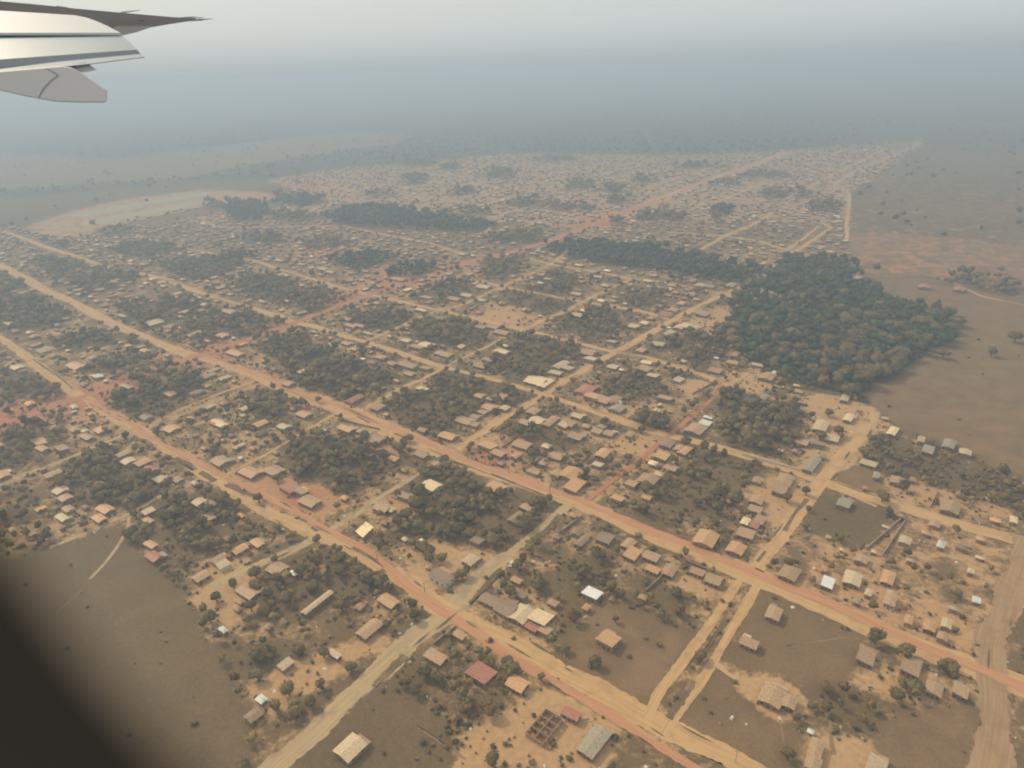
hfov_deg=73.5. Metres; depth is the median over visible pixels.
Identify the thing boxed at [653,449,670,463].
house
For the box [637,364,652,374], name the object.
house
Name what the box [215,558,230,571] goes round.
house
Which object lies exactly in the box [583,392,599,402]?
house
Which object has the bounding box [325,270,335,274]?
house
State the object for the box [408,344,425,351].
house
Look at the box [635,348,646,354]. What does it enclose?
house
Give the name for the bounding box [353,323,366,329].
house
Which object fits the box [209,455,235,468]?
house
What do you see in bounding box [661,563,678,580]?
house
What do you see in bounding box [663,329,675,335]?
house
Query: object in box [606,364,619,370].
house
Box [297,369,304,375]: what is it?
house
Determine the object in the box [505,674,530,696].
house
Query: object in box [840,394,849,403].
house
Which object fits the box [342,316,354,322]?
house
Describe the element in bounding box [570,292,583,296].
house
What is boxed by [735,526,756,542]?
house
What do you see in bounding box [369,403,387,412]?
house
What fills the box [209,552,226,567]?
house
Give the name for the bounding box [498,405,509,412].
house
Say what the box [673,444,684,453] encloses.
house
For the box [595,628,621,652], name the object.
house
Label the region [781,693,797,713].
house
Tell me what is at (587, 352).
house
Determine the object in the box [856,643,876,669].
house
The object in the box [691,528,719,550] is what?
house
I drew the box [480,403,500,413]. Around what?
house
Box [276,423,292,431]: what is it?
house
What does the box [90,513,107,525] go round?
house
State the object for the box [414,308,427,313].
house
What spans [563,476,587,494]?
house
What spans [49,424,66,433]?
house
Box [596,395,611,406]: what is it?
house
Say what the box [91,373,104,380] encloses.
house
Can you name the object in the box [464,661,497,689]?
house
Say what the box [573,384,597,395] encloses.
house
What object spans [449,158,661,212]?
road
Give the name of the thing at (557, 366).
house
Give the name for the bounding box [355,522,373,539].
house
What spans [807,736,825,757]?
house
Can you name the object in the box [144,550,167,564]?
house
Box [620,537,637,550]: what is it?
house
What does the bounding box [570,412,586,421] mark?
house
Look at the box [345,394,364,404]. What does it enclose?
house
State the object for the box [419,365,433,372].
house
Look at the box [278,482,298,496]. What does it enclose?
house
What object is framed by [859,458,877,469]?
house
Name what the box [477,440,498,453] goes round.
house
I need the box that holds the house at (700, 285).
[694,283,703,287]
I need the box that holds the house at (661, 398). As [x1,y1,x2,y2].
[657,394,673,403]
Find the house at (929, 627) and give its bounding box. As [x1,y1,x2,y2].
[922,619,936,635]
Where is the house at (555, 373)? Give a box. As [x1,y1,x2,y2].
[548,369,563,377]
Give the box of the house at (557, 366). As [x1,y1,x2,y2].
[551,360,570,370]
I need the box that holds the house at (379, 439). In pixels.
[367,433,386,445]
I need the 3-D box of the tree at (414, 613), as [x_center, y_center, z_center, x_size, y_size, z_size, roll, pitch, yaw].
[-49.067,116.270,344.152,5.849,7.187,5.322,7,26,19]
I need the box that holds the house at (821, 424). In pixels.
[812,419,829,432]
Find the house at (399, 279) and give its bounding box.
[389,277,408,282]
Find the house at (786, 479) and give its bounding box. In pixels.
[774,472,794,489]
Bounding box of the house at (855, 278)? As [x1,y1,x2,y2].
[852,275,862,281]
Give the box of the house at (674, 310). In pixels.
[667,307,679,313]
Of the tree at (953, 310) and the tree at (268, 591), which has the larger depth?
the tree at (953, 310)
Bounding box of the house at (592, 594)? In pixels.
[581,586,603,603]
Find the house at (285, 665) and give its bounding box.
[276,656,294,673]
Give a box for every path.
[55,590,80,612]
[418,727,465,759]
[779,720,783,741]
[786,637,845,646]
[828,711,836,754]
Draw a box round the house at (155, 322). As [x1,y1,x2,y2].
[144,318,164,327]
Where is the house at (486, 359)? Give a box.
[481,357,493,363]
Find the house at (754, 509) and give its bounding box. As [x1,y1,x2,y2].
[747,504,762,515]
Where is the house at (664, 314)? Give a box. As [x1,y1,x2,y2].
[658,311,672,317]
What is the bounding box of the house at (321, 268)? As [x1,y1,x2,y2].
[316,267,328,271]
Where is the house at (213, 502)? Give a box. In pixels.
[205,500,218,509]
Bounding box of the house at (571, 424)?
[565,419,577,429]
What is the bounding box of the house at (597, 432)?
[590,427,603,436]
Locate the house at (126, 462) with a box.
[120,456,135,467]
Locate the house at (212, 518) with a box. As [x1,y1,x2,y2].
[201,513,216,525]
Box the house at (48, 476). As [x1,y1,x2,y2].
[43,469,62,480]
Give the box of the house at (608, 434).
[602,429,617,438]
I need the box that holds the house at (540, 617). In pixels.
[526,608,556,626]
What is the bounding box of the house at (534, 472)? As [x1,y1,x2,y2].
[527,467,540,477]
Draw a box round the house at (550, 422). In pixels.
[541,416,560,429]
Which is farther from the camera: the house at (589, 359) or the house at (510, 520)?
the house at (589, 359)
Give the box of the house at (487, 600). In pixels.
[477,592,501,609]
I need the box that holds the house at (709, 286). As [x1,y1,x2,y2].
[704,284,715,289]
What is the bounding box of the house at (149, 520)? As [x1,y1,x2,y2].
[142,517,154,526]
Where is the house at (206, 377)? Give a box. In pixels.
[202,372,216,380]
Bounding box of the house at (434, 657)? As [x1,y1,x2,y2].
[423,647,447,667]
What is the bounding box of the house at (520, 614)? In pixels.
[507,603,536,627]
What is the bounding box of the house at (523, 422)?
[518,418,530,427]
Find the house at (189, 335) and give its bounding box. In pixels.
[184,330,203,338]
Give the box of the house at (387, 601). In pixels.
[376,592,400,611]
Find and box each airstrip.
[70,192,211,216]
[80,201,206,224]
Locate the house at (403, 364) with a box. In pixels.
[397,360,418,370]
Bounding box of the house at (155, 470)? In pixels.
[142,465,160,474]
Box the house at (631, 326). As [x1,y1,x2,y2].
[627,323,641,330]
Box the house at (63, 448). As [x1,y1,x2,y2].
[53,444,69,453]
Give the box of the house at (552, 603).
[546,598,559,609]
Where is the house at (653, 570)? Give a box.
[644,564,661,577]
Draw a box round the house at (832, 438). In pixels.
[818,433,839,444]
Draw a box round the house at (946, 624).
[940,617,952,632]
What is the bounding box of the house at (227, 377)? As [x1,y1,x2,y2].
[217,375,232,382]
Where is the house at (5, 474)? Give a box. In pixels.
[0,469,11,481]
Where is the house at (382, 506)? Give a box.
[371,501,393,515]
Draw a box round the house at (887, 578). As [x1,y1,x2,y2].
[879,569,896,588]
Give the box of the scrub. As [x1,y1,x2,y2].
[0,297,1023,767]
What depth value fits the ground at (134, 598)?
554.32 m
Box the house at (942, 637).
[936,630,949,644]
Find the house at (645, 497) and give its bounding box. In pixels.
[641,493,652,502]
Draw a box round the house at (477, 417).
[469,414,482,421]
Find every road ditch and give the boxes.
[31,359,72,388]
[132,436,154,448]
[174,457,196,469]
[199,471,217,481]
[224,482,246,494]
[285,546,312,562]
[351,547,376,559]
[371,653,407,686]
[391,444,438,460]
[468,571,497,603]
[491,473,546,495]
[525,514,561,545]
[666,679,696,719]
[695,614,730,663]
[756,551,766,561]
[782,498,809,530]
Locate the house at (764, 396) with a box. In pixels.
[760,394,769,400]
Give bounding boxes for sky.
[0,0,1023,94]
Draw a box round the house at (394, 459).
[387,455,399,463]
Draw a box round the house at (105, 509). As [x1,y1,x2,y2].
[95,503,115,516]
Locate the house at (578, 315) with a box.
[570,312,585,318]
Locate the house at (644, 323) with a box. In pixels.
[638,321,649,326]
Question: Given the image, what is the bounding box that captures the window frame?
[0,535,182,767]
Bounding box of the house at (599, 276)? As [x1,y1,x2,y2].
[592,275,603,279]
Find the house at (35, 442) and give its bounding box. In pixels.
[30,437,47,446]
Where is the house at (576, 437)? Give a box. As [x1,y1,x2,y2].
[567,432,586,442]
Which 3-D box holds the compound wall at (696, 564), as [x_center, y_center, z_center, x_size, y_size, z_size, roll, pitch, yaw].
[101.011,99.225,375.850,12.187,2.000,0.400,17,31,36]
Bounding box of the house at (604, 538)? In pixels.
[595,531,615,547]
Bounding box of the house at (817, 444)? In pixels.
[811,440,825,449]
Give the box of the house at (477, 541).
[469,535,484,547]
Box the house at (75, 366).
[65,362,84,371]
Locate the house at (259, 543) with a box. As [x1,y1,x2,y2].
[249,537,266,550]
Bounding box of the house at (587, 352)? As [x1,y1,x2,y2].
[580,349,598,356]
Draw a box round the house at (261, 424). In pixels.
[251,419,271,429]
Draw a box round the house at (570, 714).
[561,705,581,724]
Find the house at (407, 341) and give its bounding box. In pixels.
[400,338,412,344]
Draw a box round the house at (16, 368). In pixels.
[9,364,25,371]
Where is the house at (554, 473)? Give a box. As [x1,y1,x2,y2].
[550,469,562,478]
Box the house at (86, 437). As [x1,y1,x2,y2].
[79,433,94,442]
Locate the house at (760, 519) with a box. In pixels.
[753,513,767,527]
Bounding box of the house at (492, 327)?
[486,324,499,330]
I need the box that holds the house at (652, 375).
[647,373,660,379]
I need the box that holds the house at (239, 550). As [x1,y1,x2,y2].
[230,542,250,557]
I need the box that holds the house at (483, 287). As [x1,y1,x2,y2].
[475,284,491,290]
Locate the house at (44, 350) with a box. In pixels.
[35,347,51,354]
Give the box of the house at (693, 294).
[684,292,695,297]
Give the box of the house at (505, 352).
[500,350,510,355]
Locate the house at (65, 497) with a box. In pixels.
[56,493,73,504]
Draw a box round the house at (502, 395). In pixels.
[499,393,511,401]
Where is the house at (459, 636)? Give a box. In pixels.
[452,629,466,643]
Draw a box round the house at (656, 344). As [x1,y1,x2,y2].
[651,341,666,348]
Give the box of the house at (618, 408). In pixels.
[608,403,626,414]
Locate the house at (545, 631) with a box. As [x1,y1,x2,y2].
[537,625,552,637]
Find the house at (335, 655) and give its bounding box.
[328,648,341,661]
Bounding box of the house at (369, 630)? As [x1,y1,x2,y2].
[355,618,383,642]
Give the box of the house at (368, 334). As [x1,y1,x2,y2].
[363,332,372,336]
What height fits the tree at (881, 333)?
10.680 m
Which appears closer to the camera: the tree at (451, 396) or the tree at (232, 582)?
the tree at (232, 582)
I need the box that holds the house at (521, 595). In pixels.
[515,589,528,602]
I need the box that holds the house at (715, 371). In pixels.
[707,367,724,375]
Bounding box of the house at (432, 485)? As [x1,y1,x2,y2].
[422,479,441,492]
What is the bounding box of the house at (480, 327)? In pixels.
[475,325,486,330]
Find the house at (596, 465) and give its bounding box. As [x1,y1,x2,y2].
[591,461,603,470]
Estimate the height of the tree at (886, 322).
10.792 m
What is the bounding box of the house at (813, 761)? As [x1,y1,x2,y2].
[804,753,822,767]
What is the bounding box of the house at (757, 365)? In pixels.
[751,362,763,368]
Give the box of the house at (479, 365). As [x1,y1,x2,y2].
[472,362,487,370]
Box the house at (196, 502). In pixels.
[190,497,207,507]
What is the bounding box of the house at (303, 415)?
[295,410,311,419]
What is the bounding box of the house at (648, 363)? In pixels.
[640,360,652,366]
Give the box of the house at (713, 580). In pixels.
[703,572,723,588]
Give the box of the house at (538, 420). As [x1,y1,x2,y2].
[528,416,546,425]
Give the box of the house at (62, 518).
[54,513,73,524]
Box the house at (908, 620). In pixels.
[904,613,913,628]
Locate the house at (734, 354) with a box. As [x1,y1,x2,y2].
[730,351,740,358]
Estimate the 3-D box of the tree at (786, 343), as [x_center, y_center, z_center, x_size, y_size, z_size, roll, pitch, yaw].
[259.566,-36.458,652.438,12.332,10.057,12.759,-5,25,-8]
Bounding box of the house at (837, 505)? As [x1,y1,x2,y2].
[836,498,841,508]
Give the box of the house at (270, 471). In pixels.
[263,465,286,476]
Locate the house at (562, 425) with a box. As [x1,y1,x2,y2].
[557,420,567,430]
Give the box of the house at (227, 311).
[222,308,241,314]
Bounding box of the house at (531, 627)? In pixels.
[524,621,539,635]
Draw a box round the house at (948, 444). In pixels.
[941,438,956,451]
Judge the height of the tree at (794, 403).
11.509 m
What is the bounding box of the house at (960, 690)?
[951,679,969,702]
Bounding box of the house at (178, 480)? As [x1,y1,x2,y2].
[172,476,184,484]
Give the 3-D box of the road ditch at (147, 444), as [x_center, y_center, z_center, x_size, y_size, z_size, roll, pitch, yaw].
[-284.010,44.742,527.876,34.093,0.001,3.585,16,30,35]
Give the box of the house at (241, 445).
[232,443,244,451]
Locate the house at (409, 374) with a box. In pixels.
[403,371,416,378]
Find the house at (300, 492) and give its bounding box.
[292,487,309,497]
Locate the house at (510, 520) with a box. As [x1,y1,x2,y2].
[506,511,523,526]
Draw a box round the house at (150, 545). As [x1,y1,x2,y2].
[143,540,158,550]
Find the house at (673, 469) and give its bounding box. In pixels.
[663,464,679,473]
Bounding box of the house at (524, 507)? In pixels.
[519,503,535,512]
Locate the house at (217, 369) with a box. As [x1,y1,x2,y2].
[207,367,220,373]
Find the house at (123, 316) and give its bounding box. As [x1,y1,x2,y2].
[117,314,127,318]
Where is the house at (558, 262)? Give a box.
[554,260,565,264]
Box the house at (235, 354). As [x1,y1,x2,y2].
[225,349,245,358]
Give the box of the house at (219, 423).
[208,418,229,430]
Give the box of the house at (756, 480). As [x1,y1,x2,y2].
[751,476,763,486]
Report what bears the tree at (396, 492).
on the ground at (134, 598)
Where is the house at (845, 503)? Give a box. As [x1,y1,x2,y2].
[838,497,853,511]
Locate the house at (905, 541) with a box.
[898,534,911,547]
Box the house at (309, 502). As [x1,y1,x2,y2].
[297,494,322,510]
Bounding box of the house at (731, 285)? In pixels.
[724,282,736,288]
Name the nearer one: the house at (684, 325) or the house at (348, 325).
the house at (684, 325)
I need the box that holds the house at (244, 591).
[234,581,261,601]
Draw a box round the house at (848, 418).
[842,413,854,423]
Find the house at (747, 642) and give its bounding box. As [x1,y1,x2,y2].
[738,633,759,653]
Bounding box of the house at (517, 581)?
[510,576,522,586]
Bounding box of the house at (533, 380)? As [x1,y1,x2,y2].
[523,375,547,386]
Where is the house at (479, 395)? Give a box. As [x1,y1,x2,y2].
[473,393,487,400]
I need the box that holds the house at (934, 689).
[924,679,943,700]
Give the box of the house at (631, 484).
[624,479,638,489]
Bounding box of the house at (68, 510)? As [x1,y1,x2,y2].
[61,505,74,515]
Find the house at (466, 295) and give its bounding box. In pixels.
[460,293,473,298]
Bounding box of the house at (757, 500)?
[748,494,765,506]
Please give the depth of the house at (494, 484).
450.59 m
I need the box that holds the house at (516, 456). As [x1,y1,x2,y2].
[510,452,521,460]
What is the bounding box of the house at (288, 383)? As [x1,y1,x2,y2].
[281,380,296,387]
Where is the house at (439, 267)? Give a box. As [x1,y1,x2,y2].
[435,266,446,269]
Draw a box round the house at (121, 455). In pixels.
[115,450,133,459]
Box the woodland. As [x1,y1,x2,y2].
[0,102,1023,767]
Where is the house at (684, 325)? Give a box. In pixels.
[679,322,692,330]
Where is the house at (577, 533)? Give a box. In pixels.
[571,528,583,538]
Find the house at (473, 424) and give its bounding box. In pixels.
[468,421,480,428]
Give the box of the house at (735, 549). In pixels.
[725,541,746,558]
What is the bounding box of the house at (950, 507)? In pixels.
[939,499,961,517]
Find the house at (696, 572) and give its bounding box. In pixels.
[688,566,705,579]
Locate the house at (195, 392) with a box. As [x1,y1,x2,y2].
[188,389,202,397]
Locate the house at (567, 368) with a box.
[560,365,575,372]
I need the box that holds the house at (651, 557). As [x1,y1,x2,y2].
[641,550,661,565]
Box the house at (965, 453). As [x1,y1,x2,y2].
[958,448,971,458]
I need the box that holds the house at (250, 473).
[237,466,264,480]
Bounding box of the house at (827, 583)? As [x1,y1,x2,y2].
[821,575,834,592]
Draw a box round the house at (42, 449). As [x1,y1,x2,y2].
[34,444,48,453]
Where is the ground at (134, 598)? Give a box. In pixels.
[0,58,1023,767]
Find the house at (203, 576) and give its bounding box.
[191,569,210,585]
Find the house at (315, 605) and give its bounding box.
[301,590,333,617]
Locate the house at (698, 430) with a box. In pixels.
[684,423,707,437]
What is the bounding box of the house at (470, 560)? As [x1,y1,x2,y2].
[461,553,482,568]
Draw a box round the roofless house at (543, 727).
[526,708,562,747]
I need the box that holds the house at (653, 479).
[635,472,660,486]
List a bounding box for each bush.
[420,738,425,745]
[529,758,535,765]
[566,755,572,760]
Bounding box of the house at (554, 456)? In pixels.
[547,451,563,462]
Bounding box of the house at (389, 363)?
[386,361,397,366]
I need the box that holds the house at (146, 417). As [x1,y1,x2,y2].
[138,413,153,422]
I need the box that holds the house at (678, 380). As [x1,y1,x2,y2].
[672,376,684,384]
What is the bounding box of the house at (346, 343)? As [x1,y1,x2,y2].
[341,341,353,346]
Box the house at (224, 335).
[215,333,229,339]
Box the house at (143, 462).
[132,457,151,468]
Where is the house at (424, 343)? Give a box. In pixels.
[418,341,435,349]
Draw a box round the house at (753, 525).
[749,520,759,532]
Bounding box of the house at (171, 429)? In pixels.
[162,424,181,435]
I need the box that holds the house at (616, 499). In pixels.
[610,494,625,504]
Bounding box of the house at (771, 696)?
[757,681,787,712]
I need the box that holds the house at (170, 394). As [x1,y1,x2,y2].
[163,391,177,398]
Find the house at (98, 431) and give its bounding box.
[93,425,110,435]
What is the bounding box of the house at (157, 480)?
[152,474,169,485]
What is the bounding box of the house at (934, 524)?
[929,519,940,530]
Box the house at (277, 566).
[265,561,289,574]
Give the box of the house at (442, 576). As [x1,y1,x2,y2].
[428,566,454,588]
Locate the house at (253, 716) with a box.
[243,707,263,726]
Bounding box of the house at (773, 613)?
[764,603,782,624]
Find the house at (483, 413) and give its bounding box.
[476,409,490,416]
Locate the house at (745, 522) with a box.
[740,517,750,527]
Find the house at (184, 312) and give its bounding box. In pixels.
[177,310,188,315]
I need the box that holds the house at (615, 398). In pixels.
[606,395,623,405]
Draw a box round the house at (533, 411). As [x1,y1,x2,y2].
[525,407,541,416]
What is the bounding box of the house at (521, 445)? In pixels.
[510,439,532,451]
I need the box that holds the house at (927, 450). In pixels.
[921,444,934,456]
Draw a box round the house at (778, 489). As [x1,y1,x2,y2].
[771,480,788,497]
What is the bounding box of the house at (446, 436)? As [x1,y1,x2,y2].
[437,431,458,442]
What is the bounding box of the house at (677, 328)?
[673,324,682,330]
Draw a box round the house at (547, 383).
[537,378,555,389]
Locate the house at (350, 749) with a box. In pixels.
[332,732,370,765]
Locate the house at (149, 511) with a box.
[140,506,155,516]
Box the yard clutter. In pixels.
[1,319,1023,767]
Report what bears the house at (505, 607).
on the ground at (134, 598)
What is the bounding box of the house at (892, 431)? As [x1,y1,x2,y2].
[886,426,899,438]
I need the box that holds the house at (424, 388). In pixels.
[416,386,429,392]
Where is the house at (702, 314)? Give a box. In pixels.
[695,310,710,317]
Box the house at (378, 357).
[375,354,388,360]
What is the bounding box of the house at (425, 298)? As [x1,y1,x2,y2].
[419,295,433,300]
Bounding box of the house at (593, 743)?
[575,724,613,762]
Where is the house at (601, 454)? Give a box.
[594,448,611,460]
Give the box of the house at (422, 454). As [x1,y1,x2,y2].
[412,449,429,460]
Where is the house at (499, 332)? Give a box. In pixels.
[493,329,510,336]
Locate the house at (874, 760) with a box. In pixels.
[865,751,888,767]
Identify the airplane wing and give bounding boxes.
[0,1,207,102]
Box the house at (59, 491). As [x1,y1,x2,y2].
[51,485,68,496]
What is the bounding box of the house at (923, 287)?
[918,284,930,290]
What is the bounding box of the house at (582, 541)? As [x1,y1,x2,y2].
[574,535,589,549]
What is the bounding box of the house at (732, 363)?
[726,360,738,366]
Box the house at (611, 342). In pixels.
[606,339,616,345]
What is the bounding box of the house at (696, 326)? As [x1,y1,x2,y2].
[692,325,701,330]
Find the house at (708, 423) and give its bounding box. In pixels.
[699,419,712,428]
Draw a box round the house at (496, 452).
[489,448,506,459]
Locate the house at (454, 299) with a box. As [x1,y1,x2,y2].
[446,296,462,302]
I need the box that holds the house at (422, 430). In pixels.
[417,427,427,434]
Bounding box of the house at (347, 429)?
[336,424,357,434]
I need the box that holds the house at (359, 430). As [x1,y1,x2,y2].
[356,428,373,434]
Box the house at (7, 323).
[2,321,12,325]
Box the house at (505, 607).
[493,596,518,620]
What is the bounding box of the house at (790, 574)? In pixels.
[777,564,801,584]
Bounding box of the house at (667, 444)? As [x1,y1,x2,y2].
[658,439,675,450]
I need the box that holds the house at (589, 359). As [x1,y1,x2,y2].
[583,356,598,364]
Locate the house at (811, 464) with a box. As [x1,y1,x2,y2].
[801,456,821,474]
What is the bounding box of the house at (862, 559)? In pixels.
[853,553,869,566]
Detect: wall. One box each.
[343,419,379,429]
[434,625,455,644]
[502,438,515,447]
[558,514,581,533]
[645,575,661,591]
[685,373,709,381]
[686,559,706,570]
[692,383,711,394]
[742,453,816,475]
[800,533,849,548]
[867,518,900,548]
[882,518,905,556]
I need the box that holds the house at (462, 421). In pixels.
[454,416,476,427]
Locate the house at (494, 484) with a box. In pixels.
[483,480,507,495]
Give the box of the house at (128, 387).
[119,383,133,390]
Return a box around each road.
[0,152,787,425]
[0,228,1021,543]
[0,263,1023,697]
[0,334,382,570]
[0,431,130,485]
[36,258,135,284]
[48,340,126,361]
[50,478,200,547]
[84,398,701,767]
[88,516,130,578]
[128,234,717,379]
[145,305,234,332]
[149,380,257,424]
[187,353,1023,693]
[195,267,274,288]
[200,221,498,256]
[209,539,313,589]
[218,412,340,479]
[257,552,514,767]
[267,179,384,199]
[306,185,604,216]
[326,197,575,226]
[329,158,519,194]
[330,460,439,529]
[334,180,645,209]
[343,177,592,203]
[343,250,568,350]
[344,279,631,417]
[345,160,543,200]
[350,174,695,203]
[379,170,762,199]
[381,158,589,203]
[384,566,766,767]
[418,158,625,206]
[419,167,811,194]
[438,157,630,174]
[441,163,849,189]
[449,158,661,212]
[456,274,765,450]
[469,279,668,319]
[486,158,700,218]
[489,161,837,181]
[504,504,572,557]
[520,155,749,227]
[520,158,842,175]
[524,203,649,247]
[530,258,756,298]
[585,381,721,500]
[586,157,857,170]
[640,152,789,204]
[643,575,744,721]
[656,580,763,740]
[668,221,759,235]
[700,213,832,251]
[713,149,844,203]
[715,662,739,680]
[724,370,752,386]
[749,411,878,570]
[784,148,886,198]
[786,226,819,249]
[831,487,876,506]
[832,143,921,202]
[844,194,851,239]
[955,284,1021,304]
[965,532,1023,767]
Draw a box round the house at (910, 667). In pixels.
[899,656,922,678]
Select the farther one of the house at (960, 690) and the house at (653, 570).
the house at (653, 570)
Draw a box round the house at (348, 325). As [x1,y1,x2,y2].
[343,323,356,328]
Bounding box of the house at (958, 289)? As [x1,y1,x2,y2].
[952,286,965,293]
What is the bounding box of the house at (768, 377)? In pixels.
[757,372,776,382]
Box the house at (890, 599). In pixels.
[883,589,897,610]
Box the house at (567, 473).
[558,466,584,481]
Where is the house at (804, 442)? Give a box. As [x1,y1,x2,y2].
[793,437,810,448]
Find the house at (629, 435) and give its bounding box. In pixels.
[624,431,635,439]
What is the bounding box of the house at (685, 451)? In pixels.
[676,446,692,457]
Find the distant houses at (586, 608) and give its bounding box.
[0,138,1023,736]
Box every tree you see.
[90,481,103,493]
[91,467,104,480]
[92,452,109,466]
[108,388,123,402]
[112,479,125,488]
[120,527,134,539]
[125,491,140,502]
[133,467,151,480]
[139,486,152,498]
[147,373,161,385]
[152,428,159,434]
[155,510,168,520]
[157,411,164,418]
[166,505,176,511]
[171,507,183,517]
[172,374,186,382]
[181,520,197,533]
[183,505,195,516]
[193,516,207,527]
[196,536,210,550]
[203,609,215,622]
[209,591,221,601]
[210,534,224,548]
[211,490,229,504]
[228,577,237,587]
[237,757,249,767]
[243,598,256,611]
[246,564,260,577]
[246,641,266,655]
[248,667,264,679]
[249,579,262,589]
[249,648,265,662]
[252,492,262,501]
[257,602,271,616]
[259,393,269,400]
[261,586,273,597]
[266,599,276,610]
[267,406,281,414]
[269,572,281,582]
[271,473,280,481]
[278,589,291,602]
[278,679,294,695]
[287,704,302,717]
[291,642,305,655]
[292,563,306,574]
[293,460,302,466]
[298,378,312,388]
[299,442,312,453]
[304,364,315,372]
[304,693,315,707]
[305,579,319,590]
[307,445,319,456]
[308,550,323,565]
[316,359,327,367]
[317,646,329,657]
[322,375,336,386]
[326,449,338,456]
[327,465,343,476]
[328,441,339,450]
[332,471,347,486]
[332,593,351,610]
[333,564,345,574]
[336,551,346,557]
[339,484,349,494]
[341,450,352,462]
[342,366,353,374]
[343,381,354,387]
[343,661,357,671]
[351,564,366,574]
[353,443,368,455]
[358,436,368,443]
[359,570,373,586]
[360,430,369,437]
[371,536,384,548]
[373,573,388,585]
[378,449,388,459]
[392,442,403,453]
[392,514,402,526]
[394,490,400,495]
[399,507,412,520]
[405,434,414,441]
[407,495,420,510]
[409,482,424,495]
[409,609,420,620]
[409,682,421,694]
[412,494,423,499]
[412,518,425,529]
[415,539,427,552]
[415,660,431,676]
[417,465,430,475]
[421,262,428,270]
[421,544,434,554]
[425,506,436,517]
[429,667,444,682]
[434,379,442,386]
[437,552,446,562]
[438,524,451,536]
[439,454,449,461]
[440,460,451,469]
[445,392,456,400]
[447,667,462,679]
[450,506,462,519]
[452,494,468,506]
[452,520,465,535]
[456,568,468,578]
[456,684,467,700]
[458,696,476,714]
[459,478,470,487]
[464,511,477,522]
[467,481,477,490]
[481,698,498,716]
[483,486,492,497]
[483,499,493,509]
[484,750,498,767]
[485,532,500,544]
[485,657,495,666]
[495,487,506,497]
[501,654,514,663]
[504,584,516,595]
[504,659,520,673]
[512,558,522,569]
[514,425,525,434]
[514,514,530,528]
[519,552,526,562]
[527,447,541,458]
[528,494,538,506]
[529,363,539,373]
[530,574,544,588]
[537,671,544,680]
[538,495,547,506]
[560,644,569,652]
[568,607,580,622]
[577,566,590,578]
[588,654,602,667]
[598,521,609,530]
[599,548,605,560]
[599,568,610,577]
[605,580,616,591]
[612,615,618,622]
[631,407,649,423]
[636,502,650,513]
[640,480,652,493]
[642,576,651,584]
[650,413,670,428]
[655,607,665,618]
[661,473,674,483]
[667,764,680,767]
[670,585,681,597]
[671,369,680,376]
[674,601,685,614]
[680,436,691,445]
[682,546,689,555]
[691,362,697,369]
[694,649,706,660]
[697,449,710,459]
[700,440,708,448]
[701,492,712,503]
[708,484,720,497]
[711,209,720,220]
[711,500,724,512]
[717,386,731,395]
[724,414,738,425]
[725,328,738,335]
[726,333,743,347]
[726,490,743,503]
[729,320,741,327]
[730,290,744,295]
[733,393,740,400]
[734,341,744,351]
[735,411,747,421]
[740,427,756,444]
[742,395,756,406]
[745,411,754,418]
[748,324,760,333]
[749,312,761,318]
[750,395,760,405]
[753,276,767,287]
[756,408,767,417]
[758,311,768,318]
[758,344,770,353]
[760,323,773,329]
[767,359,781,369]
[767,425,779,438]
[769,355,780,361]
[771,331,781,339]
[773,400,784,407]
[774,344,790,358]
[776,368,787,378]
[778,341,792,346]
[779,301,792,308]
[780,279,792,287]
[780,745,796,759]
[781,436,794,445]
[782,493,792,501]
[784,408,798,421]
[785,326,799,331]
[786,399,799,409]
[786,426,802,439]
[787,272,799,285]
[787,307,795,313]
[787,312,798,324]
[789,290,799,298]
[789,350,802,361]
[793,342,808,349]
[794,330,802,337]
[801,486,810,494]
[805,363,818,370]
[810,349,821,355]
[813,313,829,325]
[815,430,826,437]
[816,270,826,275]
[816,367,827,375]
[817,374,829,383]
[818,291,828,297]
[819,332,835,341]
[819,339,829,347]
[820,357,832,366]
[821,319,835,328]
[821,346,836,359]
[822,680,834,693]
[825,408,834,416]
[832,303,846,309]
[832,372,844,385]
[833,350,842,359]
[833,424,844,434]
[838,287,849,294]
[838,367,850,380]
[839,311,853,317]
[839,315,852,324]
[839,345,854,352]
[840,341,856,349]
[840,382,855,394]
[842,363,858,372]
[844,329,855,334]
[848,308,861,313]
[850,328,868,335]
[851,355,864,362]
[855,363,867,370]
[855,367,874,383]
[856,322,871,327]
[856,335,870,345]
[856,349,869,356]
[863,310,878,318]
[865,361,884,374]
[867,627,887,643]
[869,280,882,285]
[870,350,886,362]
[874,299,884,305]
[876,489,890,501]
[878,330,887,336]
[882,364,893,378]
[883,348,898,355]
[884,319,894,325]
[886,334,898,343]
[888,685,905,699]
[889,355,907,367]
[890,362,903,370]
[892,319,911,331]
[893,345,913,356]
[894,351,908,359]
[896,642,915,657]
[897,675,910,688]
[899,478,910,490]
[904,330,915,337]
[906,676,926,695]
[909,314,929,323]
[921,332,933,339]
[925,307,942,313]
[926,318,939,324]
[929,322,943,330]
[933,311,946,320]
[936,348,951,358]
[940,657,960,673]
[943,305,957,319]
[946,322,960,330]
[950,316,966,323]
[957,265,966,271]
[985,489,1000,501]
[988,346,997,356]
[1007,332,1023,342]
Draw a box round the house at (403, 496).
[396,491,413,502]
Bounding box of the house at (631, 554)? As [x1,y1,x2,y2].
[622,545,642,563]
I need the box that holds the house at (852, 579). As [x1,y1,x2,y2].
[842,569,862,590]
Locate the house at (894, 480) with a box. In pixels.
[889,475,905,488]
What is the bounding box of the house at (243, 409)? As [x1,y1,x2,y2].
[239,406,250,413]
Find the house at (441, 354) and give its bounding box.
[434,350,454,358]

